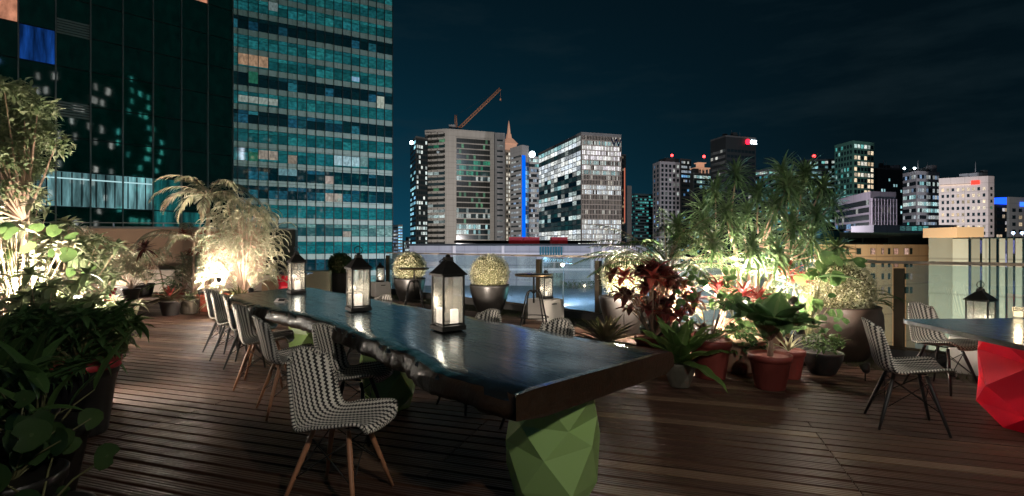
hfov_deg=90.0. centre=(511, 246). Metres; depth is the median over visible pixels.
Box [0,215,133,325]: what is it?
leafy bush
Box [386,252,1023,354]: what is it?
glass railing
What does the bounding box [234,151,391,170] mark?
window
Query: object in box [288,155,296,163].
lit window
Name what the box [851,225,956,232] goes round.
roof block
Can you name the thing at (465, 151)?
window
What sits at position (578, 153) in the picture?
window
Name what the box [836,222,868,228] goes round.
window
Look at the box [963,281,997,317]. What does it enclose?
lantern
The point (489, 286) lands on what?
potted topiary
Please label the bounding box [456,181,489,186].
window
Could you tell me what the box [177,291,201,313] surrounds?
potted plant
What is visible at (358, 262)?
lantern
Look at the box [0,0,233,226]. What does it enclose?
glass building
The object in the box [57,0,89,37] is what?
window
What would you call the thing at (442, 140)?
window
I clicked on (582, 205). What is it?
window
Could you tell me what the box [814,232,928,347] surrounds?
building
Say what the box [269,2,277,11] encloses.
lit window
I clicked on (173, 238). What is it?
palm
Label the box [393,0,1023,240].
sky
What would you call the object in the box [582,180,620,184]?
window
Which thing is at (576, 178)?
window
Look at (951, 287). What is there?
panel building
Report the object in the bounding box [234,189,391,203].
window
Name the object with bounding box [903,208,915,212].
window
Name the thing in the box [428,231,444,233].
window
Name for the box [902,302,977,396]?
dining chair
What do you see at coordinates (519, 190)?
office tower
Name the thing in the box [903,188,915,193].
window
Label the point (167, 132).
window
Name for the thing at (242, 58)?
lit window
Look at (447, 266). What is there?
lantern
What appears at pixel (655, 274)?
potted shrub
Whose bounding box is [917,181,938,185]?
window
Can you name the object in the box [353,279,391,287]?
window
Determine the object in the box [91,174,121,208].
window
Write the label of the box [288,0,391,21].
window
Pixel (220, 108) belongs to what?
window
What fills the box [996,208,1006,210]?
window
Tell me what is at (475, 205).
window
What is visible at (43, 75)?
window
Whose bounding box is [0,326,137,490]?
strap leaf plant
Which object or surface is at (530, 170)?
window
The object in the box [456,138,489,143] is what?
window
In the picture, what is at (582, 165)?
window
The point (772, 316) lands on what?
potted plant
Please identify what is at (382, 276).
transom window
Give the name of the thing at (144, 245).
cordyline
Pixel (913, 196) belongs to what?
window
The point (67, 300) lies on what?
leafy bush
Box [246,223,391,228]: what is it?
transom window
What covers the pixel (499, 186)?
building wing
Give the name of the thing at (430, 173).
window
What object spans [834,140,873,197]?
office tower
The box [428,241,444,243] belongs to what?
window
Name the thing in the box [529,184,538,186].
window
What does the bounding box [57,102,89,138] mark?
window
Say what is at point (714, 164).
window
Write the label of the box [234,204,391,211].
transom window
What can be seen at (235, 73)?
transom window
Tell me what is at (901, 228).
window
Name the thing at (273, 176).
window
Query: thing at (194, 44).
window
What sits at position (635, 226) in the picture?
window
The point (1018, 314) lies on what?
candle glass
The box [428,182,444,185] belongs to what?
window
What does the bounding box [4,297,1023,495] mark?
deck floor
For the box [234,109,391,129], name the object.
transom window
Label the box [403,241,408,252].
distant block
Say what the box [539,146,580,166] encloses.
window
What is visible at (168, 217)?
window
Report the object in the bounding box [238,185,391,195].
transom window
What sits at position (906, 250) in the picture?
window
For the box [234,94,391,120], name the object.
window
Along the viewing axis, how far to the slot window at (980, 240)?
50.43 m
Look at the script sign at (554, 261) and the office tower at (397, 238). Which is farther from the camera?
the office tower at (397, 238)
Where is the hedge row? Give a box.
[559,280,594,288]
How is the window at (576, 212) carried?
in the office tower at (580, 185)
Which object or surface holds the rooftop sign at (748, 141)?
attached to the office tower at (725, 147)
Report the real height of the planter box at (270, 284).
0.520 m
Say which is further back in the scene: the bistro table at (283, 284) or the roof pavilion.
the roof pavilion
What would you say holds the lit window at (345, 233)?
in the glass office tower at (313, 121)
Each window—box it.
[0,0,16,21]
[0,19,16,56]
[0,56,16,82]
[19,0,54,29]
[19,23,54,64]
[19,59,54,99]
[19,206,54,225]
[21,100,54,129]
[32,170,54,205]
[35,137,54,169]
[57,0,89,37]
[57,33,89,70]
[57,66,89,105]
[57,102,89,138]
[57,137,89,171]
[57,171,89,206]
[57,207,89,225]
[91,0,121,10]
[91,5,121,44]
[91,39,121,76]
[91,73,121,110]
[91,107,121,142]
[91,141,121,174]
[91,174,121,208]
[91,208,121,226]
[124,0,151,18]
[124,13,151,51]
[124,47,151,82]
[124,79,151,114]
[124,112,151,145]
[124,144,151,176]
[124,176,151,209]
[124,210,151,226]
[154,0,180,26]
[154,21,180,57]
[154,53,180,87]
[154,84,180,118]
[154,117,180,149]
[154,148,180,178]
[154,179,180,210]
[154,211,180,226]
[182,0,206,33]
[182,28,206,63]
[182,60,206,92]
[182,90,206,122]
[182,121,206,152]
[182,151,206,181]
[182,181,206,211]
[182,212,205,226]
[209,0,231,10]
[209,5,231,39]
[209,35,231,69]
[209,66,231,97]
[209,95,231,126]
[209,125,231,154]
[209,154,231,182]
[209,183,231,212]
[210,213,229,226]
[234,0,391,38]
[234,14,391,46]
[234,18,391,54]
[234,33,391,63]
[234,37,391,71]
[234,52,391,79]
[234,56,391,87]
[234,71,391,96]
[234,75,391,104]
[234,90,391,112]
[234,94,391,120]
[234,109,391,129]
[234,113,391,137]
[234,128,391,145]
[234,132,391,153]
[234,147,391,162]
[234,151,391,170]
[234,166,391,178]
[234,170,391,186]
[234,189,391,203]
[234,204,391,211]
[238,53,267,67]
[238,95,277,105]
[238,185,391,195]
[239,209,391,219]
[240,0,391,30]
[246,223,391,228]
[249,71,257,83]
[249,152,257,160]
[259,150,277,159]
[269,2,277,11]
[272,227,391,236]
[279,169,296,175]
[279,262,391,271]
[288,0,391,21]
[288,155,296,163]
[298,242,391,244]
[298,246,391,253]
[307,259,391,262]
[325,176,332,183]
[325,193,341,201]
[328,0,391,13]
[334,155,358,166]
[343,231,350,236]
[352,76,358,81]
[353,275,391,279]
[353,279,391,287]
[360,157,367,166]
[369,0,391,5]
[377,96,383,107]
[417,232,426,243]
[427,133,444,137]
[428,138,444,142]
[428,144,444,148]
[428,149,444,153]
[428,155,444,158]
[428,160,444,164]
[428,166,444,169]
[428,171,444,174]
[428,176,444,180]
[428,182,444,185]
[428,187,444,190]
[428,193,444,196]
[428,198,444,201]
[428,203,444,206]
[428,209,444,212]
[428,214,444,217]
[428,220,444,222]
[428,225,444,228]
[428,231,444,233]
[428,236,444,239]
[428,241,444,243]
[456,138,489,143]
[456,143,489,149]
[456,149,489,154]
[456,154,489,159]
[456,160,489,165]
[456,165,489,170]
[456,170,489,175]
[456,176,489,180]
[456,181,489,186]
[456,187,489,191]
[456,192,489,196]
[456,197,489,202]
[456,203,489,207]
[456,208,489,212]
[456,214,489,217]
[456,219,489,223]
[456,224,489,228]
[456,230,489,233]
[456,235,489,239]
[529,164,538,166]
[529,169,538,171]
[529,174,538,176]
[529,179,538,181]
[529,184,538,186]
[529,189,538,191]
[529,194,538,196]
[529,199,538,201]
[529,204,538,206]
[529,209,538,211]
[529,214,538,216]
[529,219,538,221]
[529,224,538,226]
[529,229,538,231]
[529,234,538,236]
[538,136,580,158]
[539,141,580,162]
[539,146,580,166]
[539,151,580,170]
[539,155,580,174]
[539,160,580,178]
[539,165,580,182]
[539,170,580,186]
[539,175,580,190]
[539,180,580,194]
[539,185,580,199]
[539,190,580,203]
[539,195,580,207]
[539,200,580,211]
[539,205,580,215]
[539,210,580,219]
[539,215,580,223]
[539,220,580,227]
[539,225,580,231]
[539,230,580,235]
[540,235,580,239]
[542,273,564,285]
[543,258,562,267]
[582,135,620,141]
[582,140,620,145]
[582,145,620,150]
[582,150,620,155]
[582,155,620,160]
[582,160,620,165]
[582,165,620,170]
[582,170,620,175]
[582,175,620,179]
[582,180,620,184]
[582,185,620,189]
[582,190,620,194]
[582,195,620,199]
[582,200,620,204]
[582,205,620,209]
[582,210,620,213]
[582,215,620,218]
[582,220,620,223]
[582,225,620,228]
[582,230,620,233]
[582,235,620,238]
[635,220,652,221]
[635,223,652,224]
[635,226,652,227]
[635,229,652,230]
[635,232,652,233]
[635,235,652,236]
[694,175,709,178]
[711,149,724,155]
[711,155,724,160]
[711,160,724,166]
[711,166,724,171]
[727,149,754,153]
[727,155,754,158]
[727,160,754,164]
[807,161,834,163]
[810,171,834,173]
[812,166,834,168]
[836,200,868,208]
[836,215,868,223]
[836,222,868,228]
[837,207,868,216]
[873,199,894,204]
[873,207,894,212]
[873,214,894,219]
[899,226,928,230]
[903,175,915,180]
[903,181,915,186]
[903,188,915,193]
[903,195,915,199]
[903,202,915,206]
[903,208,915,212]
[903,215,915,219]
[903,222,915,224]
[904,248,908,253]
[917,175,938,179]
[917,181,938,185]
[917,188,938,192]
[917,195,938,198]
[917,202,938,205]
[917,208,938,212]
[917,215,938,218]
[917,222,938,224]
[968,240,970,317]
[980,240,981,317]
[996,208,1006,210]
[996,214,1006,217]
[996,221,1006,224]
[996,228,1006,230]
[996,240,998,317]
[1005,240,1006,317]
[1013,240,1014,317]
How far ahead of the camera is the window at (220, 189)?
39.25 m
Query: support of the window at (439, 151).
in the office tower at (460, 185)
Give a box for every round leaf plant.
[0,222,95,325]
[0,390,103,495]
[0,428,120,495]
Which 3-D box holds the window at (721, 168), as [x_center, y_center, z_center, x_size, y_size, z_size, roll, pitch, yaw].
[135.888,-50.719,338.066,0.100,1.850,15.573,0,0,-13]
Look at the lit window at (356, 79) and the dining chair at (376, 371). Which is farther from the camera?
the lit window at (356, 79)
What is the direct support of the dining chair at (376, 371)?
on the deck floor
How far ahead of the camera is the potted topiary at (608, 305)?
7.93 m
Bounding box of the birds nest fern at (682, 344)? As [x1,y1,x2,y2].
[630,315,736,392]
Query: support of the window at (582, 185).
in the office tower at (580, 185)
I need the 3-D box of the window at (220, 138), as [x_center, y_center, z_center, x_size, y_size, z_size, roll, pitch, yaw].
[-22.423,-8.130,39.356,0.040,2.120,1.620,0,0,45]
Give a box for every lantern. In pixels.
[286,246,306,293]
[344,246,372,311]
[376,261,384,281]
[429,254,466,331]
[539,267,553,298]
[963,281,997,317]
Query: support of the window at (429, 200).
in the office tower at (460, 185)
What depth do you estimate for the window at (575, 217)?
421.02 m
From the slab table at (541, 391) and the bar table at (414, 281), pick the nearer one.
the slab table at (541, 391)
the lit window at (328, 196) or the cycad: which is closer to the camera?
the cycad
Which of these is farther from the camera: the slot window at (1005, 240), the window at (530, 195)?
the window at (530, 195)
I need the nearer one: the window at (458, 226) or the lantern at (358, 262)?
the lantern at (358, 262)
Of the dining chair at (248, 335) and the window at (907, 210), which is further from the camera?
the window at (907, 210)
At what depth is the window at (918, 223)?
252.57 m
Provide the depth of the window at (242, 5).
109.72 m
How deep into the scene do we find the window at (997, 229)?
261.29 m
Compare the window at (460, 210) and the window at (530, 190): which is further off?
the window at (460, 210)
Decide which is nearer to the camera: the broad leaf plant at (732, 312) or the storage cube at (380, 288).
the broad leaf plant at (732, 312)
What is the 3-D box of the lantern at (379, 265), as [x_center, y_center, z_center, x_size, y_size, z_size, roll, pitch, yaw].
[-3.682,0.693,14.300,0.215,0.610,0.215,0,0,-23]
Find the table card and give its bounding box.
[274,298,287,301]
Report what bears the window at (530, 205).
in the building wing at (534, 198)
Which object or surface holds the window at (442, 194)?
in the office tower at (460, 185)
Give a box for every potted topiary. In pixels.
[327,251,353,293]
[391,251,426,301]
[467,253,510,311]
[597,249,648,333]
[795,258,908,361]
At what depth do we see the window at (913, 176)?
255.05 m
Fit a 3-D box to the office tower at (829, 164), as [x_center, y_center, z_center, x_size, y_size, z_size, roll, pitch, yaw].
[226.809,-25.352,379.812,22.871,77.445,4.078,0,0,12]
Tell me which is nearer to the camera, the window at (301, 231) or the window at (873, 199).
the window at (301, 231)
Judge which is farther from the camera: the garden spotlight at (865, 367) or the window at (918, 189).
the window at (918, 189)
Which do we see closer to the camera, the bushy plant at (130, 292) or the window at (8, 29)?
the bushy plant at (130, 292)
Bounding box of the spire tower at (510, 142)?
[505,122,517,240]
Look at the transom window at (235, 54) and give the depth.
111.07 m
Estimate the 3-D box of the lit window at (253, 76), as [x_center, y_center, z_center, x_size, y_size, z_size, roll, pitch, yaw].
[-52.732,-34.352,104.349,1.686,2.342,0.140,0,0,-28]
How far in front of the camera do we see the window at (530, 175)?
307.01 m
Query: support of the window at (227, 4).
in the glass building at (143, 90)
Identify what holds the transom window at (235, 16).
in the glass office tower at (313, 121)
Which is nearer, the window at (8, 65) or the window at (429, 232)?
the window at (8, 65)
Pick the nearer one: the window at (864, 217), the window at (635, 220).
the window at (864, 217)
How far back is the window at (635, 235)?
504.27 m
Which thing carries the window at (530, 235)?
in the building wing at (534, 198)
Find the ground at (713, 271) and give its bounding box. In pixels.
[393,259,797,292]
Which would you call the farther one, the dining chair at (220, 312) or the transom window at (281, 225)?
the transom window at (281, 225)
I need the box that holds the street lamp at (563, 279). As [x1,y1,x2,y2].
[563,263,571,298]
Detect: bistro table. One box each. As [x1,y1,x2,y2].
[264,272,312,288]
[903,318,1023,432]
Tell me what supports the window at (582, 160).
in the office tower at (580, 185)
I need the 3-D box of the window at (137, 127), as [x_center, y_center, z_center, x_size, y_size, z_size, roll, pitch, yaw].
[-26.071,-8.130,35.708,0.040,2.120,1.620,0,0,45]
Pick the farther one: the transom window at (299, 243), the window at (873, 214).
the window at (873, 214)
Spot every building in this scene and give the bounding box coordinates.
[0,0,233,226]
[407,244,649,285]
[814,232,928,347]
[923,227,1023,351]
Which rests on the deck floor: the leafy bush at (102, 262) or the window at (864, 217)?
the leafy bush at (102, 262)
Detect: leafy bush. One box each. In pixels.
[0,186,56,293]
[0,199,99,313]
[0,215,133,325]
[0,264,148,382]
[0,280,116,355]
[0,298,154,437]
[0,302,83,406]
[59,288,149,377]
[64,233,119,301]
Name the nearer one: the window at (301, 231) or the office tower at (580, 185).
the window at (301, 231)
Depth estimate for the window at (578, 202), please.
421.02 m
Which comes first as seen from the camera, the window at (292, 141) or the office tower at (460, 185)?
the window at (292, 141)
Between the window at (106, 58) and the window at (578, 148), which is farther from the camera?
the window at (578, 148)
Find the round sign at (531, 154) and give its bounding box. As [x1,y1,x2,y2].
[529,151,534,160]
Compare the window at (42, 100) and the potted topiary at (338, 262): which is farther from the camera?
the window at (42, 100)
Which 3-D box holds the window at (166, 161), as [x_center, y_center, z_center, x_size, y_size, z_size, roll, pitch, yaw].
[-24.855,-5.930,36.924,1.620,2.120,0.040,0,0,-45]
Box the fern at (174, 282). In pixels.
[137,264,203,296]
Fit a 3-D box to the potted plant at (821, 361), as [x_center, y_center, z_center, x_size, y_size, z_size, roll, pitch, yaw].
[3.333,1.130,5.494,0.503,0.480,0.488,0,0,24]
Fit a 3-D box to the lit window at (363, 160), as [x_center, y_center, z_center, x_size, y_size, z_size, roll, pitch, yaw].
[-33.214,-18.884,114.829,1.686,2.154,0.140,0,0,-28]
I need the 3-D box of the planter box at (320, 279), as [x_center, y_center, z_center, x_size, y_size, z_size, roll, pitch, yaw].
[-5.343,1.040,14.200,0.620,0.720,0.600,0,0,-14]
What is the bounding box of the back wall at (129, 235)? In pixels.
[2,222,265,281]
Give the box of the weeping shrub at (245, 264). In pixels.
[190,197,296,295]
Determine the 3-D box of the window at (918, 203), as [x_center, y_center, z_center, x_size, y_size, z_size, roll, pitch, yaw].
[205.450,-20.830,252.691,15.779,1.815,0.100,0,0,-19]
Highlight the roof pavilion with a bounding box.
[454,241,595,243]
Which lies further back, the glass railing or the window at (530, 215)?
the window at (530, 215)
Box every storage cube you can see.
[371,281,390,296]
[528,298,563,320]
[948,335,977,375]
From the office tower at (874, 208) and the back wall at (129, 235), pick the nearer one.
the back wall at (129, 235)
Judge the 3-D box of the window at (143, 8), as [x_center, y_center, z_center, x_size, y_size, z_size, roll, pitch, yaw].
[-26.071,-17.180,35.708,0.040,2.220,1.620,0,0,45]
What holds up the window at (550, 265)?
in the podium building at (579, 271)
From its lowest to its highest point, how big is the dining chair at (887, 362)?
0.810 m
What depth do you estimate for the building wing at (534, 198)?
307.12 m
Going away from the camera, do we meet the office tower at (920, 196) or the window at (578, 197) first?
the office tower at (920, 196)
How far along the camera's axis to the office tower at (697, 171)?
372.66 m
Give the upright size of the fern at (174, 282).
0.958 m
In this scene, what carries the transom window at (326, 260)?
in the glass office tower at (313, 121)
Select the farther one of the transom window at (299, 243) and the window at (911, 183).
the window at (911, 183)
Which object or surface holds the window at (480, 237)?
in the office tower at (460, 185)
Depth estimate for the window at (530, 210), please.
307.01 m
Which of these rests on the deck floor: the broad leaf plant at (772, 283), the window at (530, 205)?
the broad leaf plant at (772, 283)
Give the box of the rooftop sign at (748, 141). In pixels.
[745,139,756,145]
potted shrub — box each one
[603,257,717,349]
[673,267,769,380]
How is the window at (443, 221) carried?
in the office tower at (460, 185)
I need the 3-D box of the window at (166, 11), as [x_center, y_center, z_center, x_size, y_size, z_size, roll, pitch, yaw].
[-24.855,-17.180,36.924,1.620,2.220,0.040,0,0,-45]
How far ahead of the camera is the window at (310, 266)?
110.48 m
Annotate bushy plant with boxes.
[44,224,122,284]
[94,247,134,300]
[105,247,159,300]
[109,251,148,297]
[126,243,175,295]
[165,246,225,293]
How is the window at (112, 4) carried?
in the glass building at (143, 90)
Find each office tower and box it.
[234,0,392,289]
[393,225,402,258]
[410,136,427,243]
[425,129,493,243]
[510,145,528,236]
[538,132,621,243]
[621,154,625,243]
[626,186,631,241]
[632,193,652,256]
[653,158,679,262]
[690,162,709,263]
[710,130,755,266]
[756,169,799,261]
[800,159,834,228]
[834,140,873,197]
[835,191,896,231]
[874,160,902,224]
[903,165,939,224]
[939,162,993,236]
[994,197,1006,236]
[1007,197,1023,236]
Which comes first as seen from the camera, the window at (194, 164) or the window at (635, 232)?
the window at (194, 164)
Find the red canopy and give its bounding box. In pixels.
[509,237,567,243]
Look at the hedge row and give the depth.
117.66 m
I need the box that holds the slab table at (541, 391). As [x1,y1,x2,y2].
[228,287,673,495]
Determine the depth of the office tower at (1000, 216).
261.04 m
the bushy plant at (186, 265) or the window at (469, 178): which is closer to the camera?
the bushy plant at (186, 265)
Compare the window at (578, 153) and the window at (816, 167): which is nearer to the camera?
the window at (816, 167)
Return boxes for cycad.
[575,208,758,335]
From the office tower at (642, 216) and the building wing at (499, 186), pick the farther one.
the office tower at (642, 216)
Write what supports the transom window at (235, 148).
in the glass office tower at (313, 121)
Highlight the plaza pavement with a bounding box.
[358,286,928,349]
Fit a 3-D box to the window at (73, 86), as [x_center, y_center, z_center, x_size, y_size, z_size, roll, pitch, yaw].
[-28.504,-10.380,33.275,1.620,2.220,0.040,0,0,-45]
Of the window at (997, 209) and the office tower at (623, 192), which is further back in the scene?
the office tower at (623, 192)
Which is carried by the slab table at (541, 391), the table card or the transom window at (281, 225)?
the table card
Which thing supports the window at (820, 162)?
in the office tower at (829, 164)
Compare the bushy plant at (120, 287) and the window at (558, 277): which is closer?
the bushy plant at (120, 287)
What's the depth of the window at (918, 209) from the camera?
252.70 m
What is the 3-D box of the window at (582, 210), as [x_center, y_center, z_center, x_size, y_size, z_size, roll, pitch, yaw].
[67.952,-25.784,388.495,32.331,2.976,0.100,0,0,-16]
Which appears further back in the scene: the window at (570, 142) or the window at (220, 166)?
the window at (570, 142)
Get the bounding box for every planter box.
[262,279,278,290]
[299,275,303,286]
[306,270,331,290]
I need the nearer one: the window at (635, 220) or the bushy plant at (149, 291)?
the bushy plant at (149, 291)
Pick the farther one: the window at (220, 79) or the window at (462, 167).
the window at (462, 167)
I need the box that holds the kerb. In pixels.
[391,290,946,366]
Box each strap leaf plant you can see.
[0,310,71,433]
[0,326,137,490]
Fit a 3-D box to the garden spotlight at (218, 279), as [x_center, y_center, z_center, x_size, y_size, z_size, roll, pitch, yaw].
[-5.571,0.979,9.744,0.098,0.782,0.120,0,0,-36]
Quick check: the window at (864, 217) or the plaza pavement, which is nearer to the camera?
the plaza pavement
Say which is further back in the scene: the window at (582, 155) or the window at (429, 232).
the window at (582, 155)
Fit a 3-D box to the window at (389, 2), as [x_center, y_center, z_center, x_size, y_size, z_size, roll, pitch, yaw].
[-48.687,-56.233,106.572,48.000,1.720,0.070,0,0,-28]
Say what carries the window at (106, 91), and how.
in the glass building at (143, 90)
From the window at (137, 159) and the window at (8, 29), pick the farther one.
the window at (137, 159)
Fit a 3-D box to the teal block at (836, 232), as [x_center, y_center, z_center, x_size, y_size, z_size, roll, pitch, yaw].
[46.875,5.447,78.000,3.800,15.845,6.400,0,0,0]
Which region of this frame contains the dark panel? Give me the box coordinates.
[266,228,296,271]
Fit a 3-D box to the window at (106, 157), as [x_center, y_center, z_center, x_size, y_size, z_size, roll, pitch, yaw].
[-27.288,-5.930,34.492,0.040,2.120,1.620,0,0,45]
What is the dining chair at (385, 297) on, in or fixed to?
on the deck floor
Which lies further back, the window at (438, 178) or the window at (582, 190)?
the window at (582, 190)
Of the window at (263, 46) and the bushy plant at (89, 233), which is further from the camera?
the window at (263, 46)
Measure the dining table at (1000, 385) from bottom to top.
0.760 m
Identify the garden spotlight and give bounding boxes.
[197,289,202,313]
[216,277,221,290]
[788,296,798,338]
[859,362,870,380]
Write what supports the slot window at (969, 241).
in the panel building at (951, 287)
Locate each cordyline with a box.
[127,240,165,297]
[176,228,216,299]
[699,274,749,328]
[728,254,783,301]
[763,255,816,346]
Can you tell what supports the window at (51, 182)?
in the glass building at (143, 90)
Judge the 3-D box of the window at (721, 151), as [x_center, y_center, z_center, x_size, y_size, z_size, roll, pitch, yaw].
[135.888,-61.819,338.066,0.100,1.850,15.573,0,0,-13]
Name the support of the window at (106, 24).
in the glass building at (143, 90)
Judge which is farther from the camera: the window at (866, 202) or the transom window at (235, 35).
the window at (866, 202)
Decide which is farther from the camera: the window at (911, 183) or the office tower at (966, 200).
the window at (911, 183)
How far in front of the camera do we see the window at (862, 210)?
159.33 m
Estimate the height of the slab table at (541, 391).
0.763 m
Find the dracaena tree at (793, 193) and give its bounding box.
[662,151,859,349]
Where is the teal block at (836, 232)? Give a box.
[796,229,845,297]
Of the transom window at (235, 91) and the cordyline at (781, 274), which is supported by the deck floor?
the cordyline at (781, 274)
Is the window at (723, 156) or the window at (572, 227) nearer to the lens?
the window at (723, 156)
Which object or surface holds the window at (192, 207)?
in the glass building at (143, 90)
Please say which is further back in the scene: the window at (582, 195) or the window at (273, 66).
the window at (582, 195)
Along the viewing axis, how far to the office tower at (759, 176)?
424.05 m
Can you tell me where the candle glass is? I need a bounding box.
[1012,310,1022,317]
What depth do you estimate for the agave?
9.67 m
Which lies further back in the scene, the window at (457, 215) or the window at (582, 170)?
the window at (582, 170)
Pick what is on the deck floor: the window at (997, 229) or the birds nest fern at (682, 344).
the birds nest fern at (682, 344)
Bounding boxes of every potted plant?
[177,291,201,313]
[195,235,232,294]
[712,326,775,373]
[724,292,826,391]
[774,332,805,379]
[780,250,870,365]
[797,328,848,375]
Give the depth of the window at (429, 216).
342.20 m
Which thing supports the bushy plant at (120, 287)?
on the deck floor
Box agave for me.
[225,285,255,294]
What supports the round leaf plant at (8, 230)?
on the deck floor
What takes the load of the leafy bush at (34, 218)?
on the deck floor
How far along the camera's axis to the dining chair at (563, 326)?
4.00 m
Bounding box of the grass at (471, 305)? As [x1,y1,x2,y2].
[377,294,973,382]
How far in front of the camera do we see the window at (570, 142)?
422.05 m
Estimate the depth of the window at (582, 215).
388.62 m
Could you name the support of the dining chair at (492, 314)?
on the deck floor
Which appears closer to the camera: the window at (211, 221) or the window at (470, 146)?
the window at (211, 221)
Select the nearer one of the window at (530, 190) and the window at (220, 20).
the window at (220, 20)
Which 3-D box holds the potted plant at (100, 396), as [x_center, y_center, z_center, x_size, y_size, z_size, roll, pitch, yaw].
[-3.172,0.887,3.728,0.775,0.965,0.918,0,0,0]
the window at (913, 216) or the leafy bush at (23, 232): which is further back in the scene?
the window at (913, 216)
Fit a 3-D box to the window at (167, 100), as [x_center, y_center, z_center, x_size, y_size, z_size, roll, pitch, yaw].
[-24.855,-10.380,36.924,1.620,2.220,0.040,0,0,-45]
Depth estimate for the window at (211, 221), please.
39.10 m
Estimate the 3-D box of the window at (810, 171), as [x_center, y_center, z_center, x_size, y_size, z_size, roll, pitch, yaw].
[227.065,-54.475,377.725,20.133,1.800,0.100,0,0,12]
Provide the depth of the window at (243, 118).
109.54 m
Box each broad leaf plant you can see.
[687,261,801,295]
[689,279,744,326]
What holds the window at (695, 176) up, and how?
in the office tower at (697, 171)
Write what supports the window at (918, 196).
in the office tower at (920, 196)
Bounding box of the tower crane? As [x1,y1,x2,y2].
[449,87,500,128]
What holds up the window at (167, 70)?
in the glass building at (143, 90)
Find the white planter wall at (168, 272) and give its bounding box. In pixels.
[93,269,274,291]
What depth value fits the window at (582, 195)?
388.62 m
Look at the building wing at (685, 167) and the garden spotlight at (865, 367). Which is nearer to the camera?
the garden spotlight at (865, 367)
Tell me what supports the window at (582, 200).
in the office tower at (580, 185)
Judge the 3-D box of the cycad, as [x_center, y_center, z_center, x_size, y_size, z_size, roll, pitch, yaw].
[1.880,0.425,6.239,2.073,1.890,2.118,0,0,29]
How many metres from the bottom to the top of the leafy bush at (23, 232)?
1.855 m
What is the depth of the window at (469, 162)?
345.56 m
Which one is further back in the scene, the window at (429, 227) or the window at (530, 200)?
the window at (429, 227)
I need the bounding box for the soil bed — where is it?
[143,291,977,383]
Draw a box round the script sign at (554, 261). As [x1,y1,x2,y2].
[542,257,571,262]
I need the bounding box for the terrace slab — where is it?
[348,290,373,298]
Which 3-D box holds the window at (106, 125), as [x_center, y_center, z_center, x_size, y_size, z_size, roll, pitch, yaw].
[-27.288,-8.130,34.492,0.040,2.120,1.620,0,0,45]
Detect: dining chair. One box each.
[202,288,237,352]
[209,292,260,360]
[223,295,277,369]
[231,303,293,390]
[252,315,314,420]
[284,346,397,495]
[312,322,392,446]
[346,294,392,356]
[436,308,501,415]
[499,318,574,428]
[861,317,957,437]
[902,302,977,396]
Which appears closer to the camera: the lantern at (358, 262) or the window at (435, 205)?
the lantern at (358, 262)
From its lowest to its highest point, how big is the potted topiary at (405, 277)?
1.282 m
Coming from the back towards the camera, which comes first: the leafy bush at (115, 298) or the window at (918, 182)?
the window at (918, 182)
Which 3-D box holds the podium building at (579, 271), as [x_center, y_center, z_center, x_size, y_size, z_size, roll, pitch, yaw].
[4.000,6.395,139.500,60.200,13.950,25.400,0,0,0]
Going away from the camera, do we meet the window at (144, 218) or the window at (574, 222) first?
the window at (144, 218)
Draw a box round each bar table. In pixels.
[399,267,428,307]
[515,273,552,325]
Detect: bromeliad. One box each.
[144,286,198,315]
[575,314,636,345]
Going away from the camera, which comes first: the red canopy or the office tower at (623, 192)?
the red canopy
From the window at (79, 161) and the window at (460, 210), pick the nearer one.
the window at (79, 161)
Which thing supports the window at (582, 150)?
in the office tower at (580, 185)
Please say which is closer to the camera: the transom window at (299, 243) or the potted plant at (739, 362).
the potted plant at (739, 362)
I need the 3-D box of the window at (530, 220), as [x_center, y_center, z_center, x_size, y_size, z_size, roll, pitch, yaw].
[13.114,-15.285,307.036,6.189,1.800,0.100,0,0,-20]
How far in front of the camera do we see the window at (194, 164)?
38.16 m
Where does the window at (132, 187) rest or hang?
in the glass building at (143, 90)
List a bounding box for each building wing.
[494,133,504,240]
[529,156,538,236]
[680,159,690,262]
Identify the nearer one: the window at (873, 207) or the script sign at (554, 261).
the script sign at (554, 261)
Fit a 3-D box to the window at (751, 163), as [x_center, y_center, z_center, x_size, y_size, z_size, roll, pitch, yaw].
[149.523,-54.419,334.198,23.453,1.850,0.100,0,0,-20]
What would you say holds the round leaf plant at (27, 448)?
on the deck floor
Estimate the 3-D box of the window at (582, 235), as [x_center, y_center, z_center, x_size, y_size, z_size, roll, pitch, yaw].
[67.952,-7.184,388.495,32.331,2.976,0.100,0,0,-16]
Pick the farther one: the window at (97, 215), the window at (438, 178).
the window at (438, 178)
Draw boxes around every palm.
[125,222,244,298]
[148,174,262,311]
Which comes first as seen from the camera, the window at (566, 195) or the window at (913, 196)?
the window at (913, 196)
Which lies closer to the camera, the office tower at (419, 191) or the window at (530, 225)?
the window at (530, 225)
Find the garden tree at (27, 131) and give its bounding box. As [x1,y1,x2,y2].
[0,75,77,340]
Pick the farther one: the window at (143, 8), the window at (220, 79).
the window at (220, 79)

